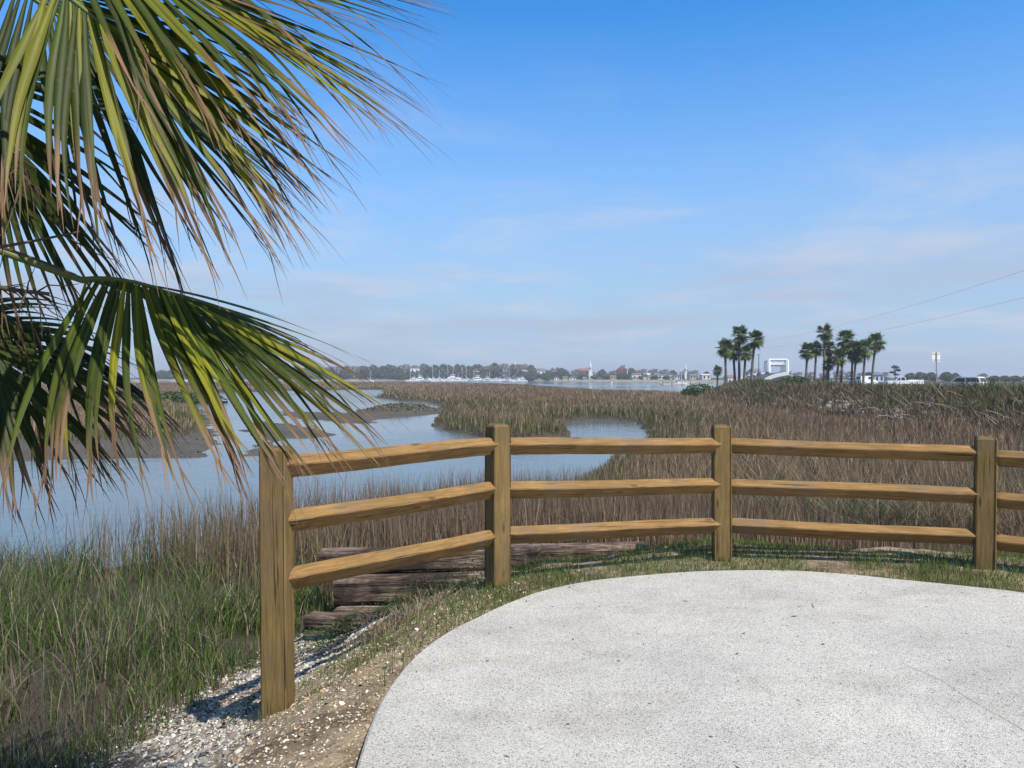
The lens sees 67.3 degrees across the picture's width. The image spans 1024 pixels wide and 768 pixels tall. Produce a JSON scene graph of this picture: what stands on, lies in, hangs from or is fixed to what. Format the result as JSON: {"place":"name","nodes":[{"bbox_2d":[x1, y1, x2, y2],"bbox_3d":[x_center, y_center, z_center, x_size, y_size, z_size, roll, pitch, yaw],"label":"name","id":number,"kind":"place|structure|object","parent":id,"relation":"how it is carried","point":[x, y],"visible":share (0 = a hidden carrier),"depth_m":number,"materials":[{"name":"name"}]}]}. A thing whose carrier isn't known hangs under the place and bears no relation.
{"place":"outdoors","nodes":[
{"label":"outdoors","id":0,"kind":"place"},
{"bbox_2d":[0,382,723,580],"bbox_3d":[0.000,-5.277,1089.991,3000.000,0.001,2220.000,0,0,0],"label":"water","id":1,"kind":"structure","parent":0,"point":[201,474],"depth_m":23.94,"materials":[{"name":"blue liquid"}]},
{"bbox_2d":[515,377,527,381],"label":"motor yacht","id":2,"kind":"object","parent":1,"relation":"on","point":[521,380],"visible":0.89,"depth_m":604.16,"materials":[{"name":"white plastic"}]},
{"bbox_2d":[660,380,696,384],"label":"floating dock","id":3,"kind":"object","parent":1,"relation":"on","point":[690,382],"visible":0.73,"depth_m":329.04,"materials":[{"name":"beige paint"}]},
{"bbox_2d":[0,378,1023,767],"bbox_3d":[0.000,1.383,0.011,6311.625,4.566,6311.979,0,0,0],"label":"ground","id":4,"kind":"structure","parent":0,"point":[338,754],"depth_m":6.12,"materials":[{"name":"soil"}]},
{"bbox_2d":[156,370,165,378],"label":"oak tree","id":5,"kind":"object","parent":4,"relation":"on","point":[160,375],"visible":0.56,"depth_m":769.79,"materials":[{"name":"green plant"}]},
{"bbox_2d":[162,370,173,378],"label":"oak tree","id":6,"kind":"object","parent":4,"relation":"on","point":[168,375],"visible":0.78,"depth_m":741.33,"materials":[{"name":"green plant"}]},
{"bbox_2d":[118,391,227,403],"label":"shrub","id":7,"kind":"object","parent":4,"relation":"on","point":[177,397],"visible":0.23,"depth_m":90.83,"materials":[{"name":"green plant"}]},
{"bbox_2d":[55,596,428,767],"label":"oyster shells","id":8,"kind":"object","parent":4,"relation":"on","point":[189,761],"visible":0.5,"depth_m":5.06},
{"bbox_2d":[0,0,484,547],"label":"palm tree","id":9,"kind":"object","parent":4,"relation":"on","point":[162,78],"visible":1,"depth_m":2.15,"materials":[{"name":"green plant"}]},
{"bbox_2d":[0,454,598,767],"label":"bank grass","id":10,"kind":"structure","parent":4,"relation":"on","point":[139,631],"depth_m":7.23,"materials":[{"name":"plant"}]},
{"bbox_2d":[302,368,313,377],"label":"oak tree","id":11,"kind":"object","parent":4,"relation":"on","point":[308,375],"visible":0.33,"depth_m":733.59,"materials":[{"name":"green plant"}]},
{"bbox_2d":[13,399,648,456],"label":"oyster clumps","id":12,"kind":"object","parent":4,"relation":"on","point":[404,404],"visible":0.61,"depth_m":67.12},
{"bbox_2d":[330,366,341,375],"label":"bare tree","id":13,"kind":"object","parent":4,"relation":"on","point":[337,370],"visible":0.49,"depth_m":753.05,"materials":[{"name":"grey plant"}]},
{"bbox_2d":[338,365,352,378],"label":"oak tree","id":14,"kind":"object","parent":4,"relation":"on","point":[345,374],"visible":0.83,"depth_m":738.21,"materials":[{"name":"green plant"}]},
{"bbox_2d":[303,611,389,632],"bbox_3d":[-1.370,2.099,6.766,1.034,0.153,0.181,-6,-2,23],"label":"old timber","id":15,"kind":"object","parent":4,"relation":"on","point":[313,619],"visible":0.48,"depth_m":6.78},
{"bbox_2d":[344,366,359,378],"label":"bare tree","id":16,"kind":"object","parent":4,"relation":"on","point":[356,369],"visible":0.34,"depth_m":753.41,"materials":[{"name":"grey plant"}]},
{"bbox_2d":[358,365,370,378],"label":"tree","id":17,"kind":"object","parent":4,"relation":"on","point":[364,370],"visible":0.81,"depth_m":759.35,"materials":[{"name":"green plant"}]},
{"bbox_2d":[333,606,401,612],"bbox_3d":[-0.950,2.174,7.352,1.519,0.081,0.180,-2,0,6],"label":"old timber","id":18,"kind":"object","parent":4,"relation":"on","point":[348,608],"visible":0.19,"depth_m":7.38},
{"bbox_2d":[368,365,380,378],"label":"tree","id":19,"kind":"object","parent":4,"relation":"on","point":[375,371],"visible":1,"depth_m":752.61,"materials":[{"name":"green plant"}]},
{"bbox_2d":[378,365,386,378],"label":"oak tree","id":20,"kind":"object","parent":4,"relation":"on","point":[382,373],"visible":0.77,"depth_m":757.34,"materials":[{"name":"green plant"}]},
{"bbox_2d":[194,565,582,767],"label":"gravel","id":21,"kind":"structure","parent":4,"relation":"on","point":[311,722],"depth_m":4.04,"materials":[{"name":"gravel"}]},
{"bbox_2d":[386,365,403,375],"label":"tree","id":22,"kind":"object","parent":4,"relation":"on","point":[394,369],"visible":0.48,"depth_m":745.91,"materials":[{"name":"green plant"}]},
{"bbox_2d":[215,544,582,728],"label":"weeds","id":23,"kind":"object","parent":4,"relation":"on","point":[298,642],"visible":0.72,"depth_m":6.55,"materials":[{"name":"green plant"}]},
{"bbox_2d":[395,372,406,379],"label":"oak tree","id":24,"kind":"object","parent":4,"relation":"on","point":[400,376],"visible":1,"depth_m":697.64,"materials":[{"name":"green plant"}]},
{"bbox_2d":[314,576,489,666],"bbox_3d":[-0.767,1.741,5.784,1.331,0.665,1.429,0,0,0],"label":"straw","id":25,"kind":"object","parent":4,"relation":"on","point":[396,621],"visible":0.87,"depth_m":5.72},
{"bbox_2d":[398,364,409,372],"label":"bare tree","id":26,"kind":"object","parent":4,"relation":"on","point":[402,366],"visible":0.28,"depth_m":766.37,"materials":[{"name":"grey plant"}]},
{"bbox_2d":[406,371,417,378],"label":"oak tree","id":27,"kind":"object","parent":4,"relation":"on","point":[414,375],"visible":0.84,"depth_m":698.18,"materials":[{"name":"green plant"}]},
{"bbox_2d":[420,371,428,378],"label":"oak tree","id":28,"kind":"object","parent":4,"relation":"on","point":[424,374],"visible":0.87,"depth_m":706.30,"materials":[{"name":"green plant"}]},
{"bbox_2d":[333,570,517,605],"bbox_3d":[-0.495,1.993,7.575,2.502,0.289,0.286,-2,0,3],"label":"old timber","id":29,"kind":"object","parent":4,"relation":"on","point":[356,590],"visible":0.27,"depth_m":7.49,"materials":[{"name":"wood"}]},
{"bbox_2d":[317,541,648,572],"bbox_3d":[-0.290,1.738,7.698,3.292,0.232,0.269,-2,0,2],"label":"old timber","id":30,"kind":"object","parent":29,"relation":"on","point":[554,550],"visible":0.45,"depth_m":7.58,"materials":[{"name":"wood"}]},
{"bbox_2d":[420,363,433,374],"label":"tree","id":31,"kind":"object","parent":4,"relation":"on","point":[427,367],"visible":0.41,"depth_m":762.72,"materials":[{"name":"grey plant"}]},
{"bbox_2d":[427,365,441,378],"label":"oak tree","id":32,"kind":"object","parent":4,"relation":"on","point":[434,369],"visible":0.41,"depth_m":762.69,"materials":[{"name":"green plant"}]},
{"bbox_2d":[434,363,449,378],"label":"oak tree","id":33,"kind":"object","parent":4,"relation":"on","point":[438,373],"visible":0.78,"depth_m":749.65,"materials":[{"name":"green plant"}]},
{"bbox_2d":[444,365,456,377],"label":"tree","id":34,"kind":"object","parent":4,"relation":"on","point":[452,370],"visible":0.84,"depth_m":734.76,"materials":[{"name":"green plant"}]},
{"bbox_2d":[454,364,461,376],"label":"oak tree","id":35,"kind":"object","parent":4,"relation":"on","point":[456,366],"visible":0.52,"depth_m":745.37,"materials":[{"name":"green plant"}]},
{"bbox_2d":[460,365,475,378],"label":"oak tree","id":36,"kind":"object","parent":4,"relation":"on","point":[464,372],"visible":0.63,"depth_m":732.51,"materials":[{"name":"green plant"}]},
{"bbox_2d":[478,371,486,378],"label":"oak tree","id":37,"kind":"object","parent":4,"relation":"on","point":[482,374],"visible":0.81,"depth_m":702.07,"materials":[{"name":"green plant"}]},
{"bbox_2d":[479,365,492,377],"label":"bare tree","id":38,"kind":"object","parent":4,"relation":"on","point":[486,369],"visible":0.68,"depth_m":750.57,"materials":[{"name":"grey plant"}]},
{"bbox_2d":[487,362,500,378],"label":"oak tree","id":39,"kind":"object","parent":4,"relation":"on","point":[494,365],"visible":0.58,"depth_m":755.70,"materials":[{"name":"green plant"}]},
{"bbox_2d":[494,363,508,378],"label":"bare tree","id":40,"kind":"object","parent":4,"relation":"on","point":[504,367],"visible":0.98,"depth_m":747.25,"materials":[{"name":"grey plant"}]},
{"bbox_2d":[507,364,515,378],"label":"oak tree","id":41,"kind":"object","parent":4,"relation":"on","point":[509,373],"visible":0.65,"depth_m":757.96,"materials":[{"name":"green plant"}]},
{"bbox_2d":[509,364,522,378],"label":"bare tree","id":42,"kind":"object","parent":4,"relation":"on","point":[517,366],"visible":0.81,"depth_m":750.38,"materials":[{"name":"grey plant"}]},
{"bbox_2d":[11,381,1023,553],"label":"marsh grass","id":43,"kind":"structure","parent":4,"relation":"on","point":[529,409],"depth_m":33.17,"materials":[{"name":"plant"}]},
{"bbox_2d":[516,371,524,378],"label":"oak tree","id":44,"kind":"object","parent":4,"relation":"on","point":[520,374],"visible":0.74,"depth_m":698.78,"materials":[{"name":"green plant"}]},
{"bbox_2d":[19,462,1023,606],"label":"reeds","id":45,"kind":"object","parent":4,"relation":"on","point":[541,511],"visible":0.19,"depth_m":10.12,"materials":[{"name":"plant"}]},
{"bbox_2d":[525,370,535,380],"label":"oak tree","id":46,"kind":"object","parent":4,"relation":"on","point":[530,375],"visible":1,"depth_m":690.59,"materials":[{"name":"green plant"}]},
{"bbox_2d":[525,364,535,372],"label":"oak tree","id":47,"kind":"object","parent":4,"relation":"on","point":[531,367],"visible":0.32,"depth_m":753.66,"materials":[{"name":"green plant"}]},
{"bbox_2d":[542,373,551,380],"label":"oak tree","id":48,"kind":"object","parent":4,"relation":"on","point":[547,376],"visible":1,"depth_m":678.60,"materials":[{"name":"green plant"}]},
{"bbox_2d":[557,368,569,373],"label":"tree","id":49,"kind":"object","parent":4,"relation":"on","point":[563,370],"visible":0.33,"depth_m":733.21,"materials":[{"name":"green plant"}]},
{"bbox_2d":[570,369,580,378],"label":"bare tree","id":50,"kind":"object","parent":4,"relation":"on","point":[575,374],"visible":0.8,"depth_m":698.65,"materials":[{"name":"grey plant"}]},
{"bbox_2d":[578,367,588,374],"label":"house","id":51,"kind":"structure","parent":4,"relation":"on","point":[583,370],"depth_m":700.13,"materials":[{"name":"red brick"}]},
{"bbox_2d":[588,361,591,378],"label":"church steeple","id":52,"kind":"object","parent":4,"relation":"on","point":[590,370],"visible":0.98,"depth_m":666.57,"materials":[{"name":"white paint"}]},
{"bbox_2d":[596,369,607,378],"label":"oak tree","id":53,"kind":"object","parent":4,"relation":"on","point":[602,371],"visible":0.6,"depth_m":698.33,"materials":[{"name":"green plant"}]},
{"bbox_2d":[215,534,1023,760],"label":"verge grass","id":54,"kind":"structure","parent":4,"relation":"on","point":[696,544],"depth_m":6.37,"materials":[{"name":"plant"}]},
{"bbox_2d":[616,373,624,378],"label":"oak tree","id":55,"kind":"object","parent":4,"relation":"on","point":[620,376],"visible":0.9,"depth_m":618.83,"materials":[{"name":"green plant"}]},
{"bbox_2d":[616,365,626,378],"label":"house","id":56,"kind":"structure","parent":4,"relation":"on","point":[621,369],"depth_m":654.91,"materials":[{"name":"red brick"}]},
{"bbox_2d":[627,368,637,378],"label":"tree","id":57,"kind":"object","parent":4,"relation":"on","point":[631,370],"visible":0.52,"depth_m":649.22,"materials":[{"name":"green plant"}]},
{"bbox_2d":[630,373,641,377],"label":"house","id":58,"kind":"structure","parent":4,"relation":"on","point":[635,374],"depth_m":589.97,"materials":[{"name":"white paint"}]},
{"bbox_2d":[259,423,1023,719],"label":"rail fence","id":59,"kind":"object","parent":4,"relation":"on","point":[282,577],"visible":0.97,"depth_m":6.15,"materials":[{"name":"brown wood"}]},
{"bbox_2d":[647,369,657,376],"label":"bare tree","id":60,"kind":"object","parent":4,"relation":"on","point":[654,372],"visible":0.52,"depth_m":658.39,"materials":[{"name":"grey plant"}]},
{"bbox_2d":[687,374,695,378],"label":"house","id":61,"kind":"structure","parent":4,"relation":"on","point":[691,376],"depth_m":540.48,"materials":[{"name":"beige paint"}]},
{"bbox_2d":[680,384,715,396],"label":"shrub","id":62,"kind":"object","parent":4,"relation":"on","point":[691,390],"visible":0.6,"depth_m":97.52,"materials":[{"name":"green plant"}]},
{"bbox_2d":[699,374,710,379],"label":"house","id":63,"kind":"structure","parent":4,"relation":"on","point":[704,376],"depth_m":519.99,"materials":[{"name":"white paint"}]},
{"bbox_2d":[712,364,722,385],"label":"palm tree","id":64,"kind":"object","parent":4,"relation":"on","point":[717,372],"visible":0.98,"depth_m":127.78,"materials":[{"name":"green plant"}]},
{"bbox_2d":[715,337,734,383],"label":"palm tree","id":65,"kind":"object","parent":4,"relation":"on","point":[724,352],"visible":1,"depth_m":99.67,"materials":[{"name":"green plant"}]},
{"bbox_2d":[723,375,733,383],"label":"house","id":66,"kind":"structure","parent":4,"relation":"on","point":[729,378],"depth_m":421.03,"materials":[{"name":"white paint"}]},
{"bbox_2d":[727,344,740,379],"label":"palm tree","id":67,"kind":"object","parent":4,"relation":"on","point":[734,357],"visible":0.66,"depth_m":103.74,"materials":[{"name":"green plant"}]},
{"bbox_2d":[731,325,748,379],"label":"palm tree","id":68,"kind":"object","parent":4,"relation":"on","point":[738,340],"visible":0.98,"depth_m":99.71,"materials":[{"name":"green plant"}]},
{"bbox_2d":[740,342,751,379],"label":"palm tree","id":69,"kind":"object","parent":4,"relation":"on","point":[745,355],"visible":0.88,"depth_m":102.72,"materials":[{"name":"green plant"}]},
{"bbox_2d":[743,328,764,380],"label":"palm tree","id":70,"kind":"object","parent":4,"relation":"on","point":[755,343],"visible":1,"depth_m":97.62,"materials":[{"name":"green plant"}]},
{"bbox_2d":[748,369,760,374],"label":"house","id":71,"kind":"structure","parent":4,"relation":"on","point":[754,371],"depth_m":501.17,"materials":[{"name":"white paint"}]},
{"bbox_2d":[736,358,788,380],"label":"swing bridge","id":72,"kind":"structure","parent":4,"relation":"on","point":[783,364],"depth_m":431.01,"materials":[{"name":"concrete"}]},
{"bbox_2d":[779,376,811,383],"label":"shrub","id":73,"kind":"object","parent":4,"relation":"on","point":[802,380],"visible":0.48,"depth_m":71.49,"materials":[{"name":"green plant"}]},
{"bbox_2d":[792,372,802,378],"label":"bare tree","id":74,"kind":"object","parent":4,"relation":"on","point":[796,374],"visible":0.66,"depth_m":499.12,"materials":[{"name":"grey plant"}]},
{"bbox_2d":[799,341,816,378],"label":"palm tree","id":75,"kind":"object","parent":4,"relation":"on","point":[806,354],"visible":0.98,"depth_m":111.55,"materials":[{"name":"green plant"}]},
{"bbox_2d":[804,372,813,378],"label":"bare tree","id":76,"kind":"object","parent":4,"relation":"on","point":[810,376],"visible":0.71,"depth_m":499.00,"materials":[{"name":"grey plant"}]},
{"bbox_2d":[809,339,822,380],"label":"palm tree","id":77,"kind":"object","parent":4,"relation":"on","point":[817,344],"visible":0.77,"depth_m":113.61,"materials":[{"name":"green plant"}]},
{"bbox_2d":[816,322,834,379],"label":"palm tree","id":78,"kind":"object","parent":4,"relation":"on","point":[827,336],"visible":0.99,"depth_m":111.81,"materials":[{"name":"green plant"}]},
{"bbox_2d":[821,357,834,381],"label":"palm tree","id":79,"kind":"object","parent":4,"relation":"on","point":[827,362],"visible":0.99,"depth_m":109.75,"materials":[{"name":"green plant"}]},
{"bbox_2d":[822,341,836,379],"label":"palm tree","id":80,"kind":"object","parent":4,"relation":"on","point":[830,345],"visible":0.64,"depth_m":117.34,"materials":[{"name":"green plant"}]},
{"bbox_2d":[829,347,847,382],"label":"palm tree","id":81,"kind":"object","parent":4,"relation":"on","point":[837,359],"visible":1,"depth_m":108.46,"materials":[{"name":"green plant"}]},
{"bbox_2d":[832,370,845,379],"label":"bare tree","id":82,"kind":"object","parent":4,"relation":"on","point":[838,374],"visible":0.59,"depth_m":469.31,"materials":[{"name":"grey plant"}]},
{"bbox_2d":[835,329,854,381],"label":"palm tree","id":83,"kind":"object","parent":4,"relation":"on","point":[846,334],"visible":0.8,"depth_m":115.82,"materials":[{"name":"green plant"}]},
{"bbox_2d":[844,371,853,378],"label":"bare tree","id":84,"kind":"object","parent":4,"relation":"on","point":[848,375],"visible":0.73,"depth_m":469.43,"materials":[{"name":"grey plant"}]},
{"bbox_2d":[843,339,861,383],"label":"palm tree","id":85,"kind":"object","parent":4,"relation":"on","point":[851,355],"visible":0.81,"depth_m":112.83,"materials":[{"name":"green plant"}]},
{"bbox_2d":[846,351,862,382],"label":"palm tree","id":86,"kind":"object","parent":4,"relation":"on","point":[855,364],"visible":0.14,"depth_m":118.85,"materials":[{"name":"green plant"}]},
{"bbox_2d":[735,394,982,426],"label":"riprap rocks","id":87,"kind":"object","parent":4,"relation":"on","point":[857,411],"visible":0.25,"depth_m":45.95,"materials":[{"name":"stone"}]},
{"bbox_2d":[698,377,1023,435],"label":"embankment brush","id":88,"kind":"object","parent":4,"relation":"on","point":[761,389],"visible":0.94,"depth_m":45.33,"materials":[{"name":"plant"}]},
{"bbox_2d":[854,337,877,385],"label":"palm tree","id":89,"kind":"object","parent":4,"relation":"on","point":[865,352],"visible":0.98,"depth_m":110.83,"materials":[{"name":"green plant"}]},
{"bbox_2d":[856,376,877,383],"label":"van","id":90,"kind":"object","parent":4,"relation":"on","point":[867,379],"visible":0.53,"depth_m":184.11,"materials":[{"name":"white paint"}]},
{"bbox_2d":[865,372,883,381],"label":"house","id":91,"kind":"structure","parent":4,"relation":"on","point":[878,376],"depth_m":300.00,"materials":[{"name":"white paint"}]},
{"bbox_2d":[866,332,886,384],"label":"palm tree","id":92,"kind":"object","parent":4,"relation":"on","point":[876,337],"visible":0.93,"depth_m":112.81,"materials":[{"name":"green plant"}]},
{"bbox_2d":[741,380,1023,429],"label":"dead branches","id":93,"kind":"object","parent":4,"relation":"on","point":[940,404],"visible":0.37,"depth_m":39.67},
{"bbox_2d":[889,365,900,376],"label":"pine tree","id":94,"kind":"object","parent":4,"relation":"on","point":[894,367],"visible":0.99,"depth_m":189.90,"materials":[{"name":"green plant"}]},
{"bbox_2d":[884,377,919,384],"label":"pickup truck","id":95,"kind":"object","parent":4,"relation":"on","point":[901,380],"visible":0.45,"depth_m":137.19,"materials":[{"name":"white paint"}]},
{"bbox_2d":[904,373,915,379],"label":"oak tree","id":96,"kind":"object","parent":4,"relation":"on","point":[912,376],"visible":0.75,"depth_m":378.56,"materials":[{"name":"green plant"}]},
{"bbox_2d":[914,372,929,379],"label":"tree","id":97,"kind":"object","parent":4,"relation":"on","point":[921,376],"visible":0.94,"depth_m":368.80,"materials":[{"name":"green plant"}]},
{"bbox_2d":[927,372,937,380],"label":"oak tree","id":98,"kind":"object","parent":4,"relation":"on","point":[932,376],"visible":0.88,"depth_m":368.60,"materials":[{"name":"green plant"}]},
{"bbox_2d":[932,352,939,381],"bbox_3d":[34.221,-0.514,62.010,0.740,4.082,0.115,0,0,-8],"label":"road sign","id":99,"kind":"object","parent":4,"relation":"on","point":[936,357],"visible":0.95,"depth_m":62.01,"materials":[{"name":"metal"}]},
{"bbox_2d":[938,372,954,380],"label":"oak tree","id":100,"kind":"object","parent":4,"relation":"on","point":[943,376],"visible":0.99,"depth_m":358.75,"materials":[{"name":"green plant"}]},
{"bbox_2d":[987,376,998,380],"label":"oak tree","id":101,"kind":"object","parent":4,"relation":"on","point":[993,378],"visible":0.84,"depth_m":349.20,"materials":[{"name":"green plant"}]},
{"bbox_2d":[998,375,1011,380],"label":"oak tree","id":102,"kind":"object","parent":4,"relation":"on","point":[1004,378],"visible":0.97,"depth_m":343.83,"materials":[{"name":"green plant"}]},
{"bbox_2d":[1007,375,1021,380],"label":"oak tree","id":103,"kind":"object","parent":4,"relation":"on","point":[1016,378],"visible":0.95,"depth_m":343.85,"materials":[{"name":"green plant"}]},
{"bbox_2d":[0,0,1023,377],"label":"sky","id":104,"kind":"structure","parent":0,"point":[635,184],"materials":[{"name":"blue"}]},
{"bbox_2d":[357,570,1023,767],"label":"pavement","id":105,"kind":"structure","parent":0,"point":[579,675],"depth_m":3.95,"materials":[{"name":"concrete"}]},
{"bbox_2d":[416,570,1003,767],"bbox_3d":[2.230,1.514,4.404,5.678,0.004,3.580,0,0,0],"label":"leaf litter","id":106,"kind":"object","parent":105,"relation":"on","point":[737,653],"visible":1,"depth_m":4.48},
{"label":"road","id":107,"kind":"structure","parent":0,"visible":0},
{"bbox_2d":[939,377,987,386],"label":"car","id":108,"kind":"object","parent":107,"relation":"on","point":[971,379],"visible":0.24,"depth_m":90.64,"materials":[{"name":"white paint"}]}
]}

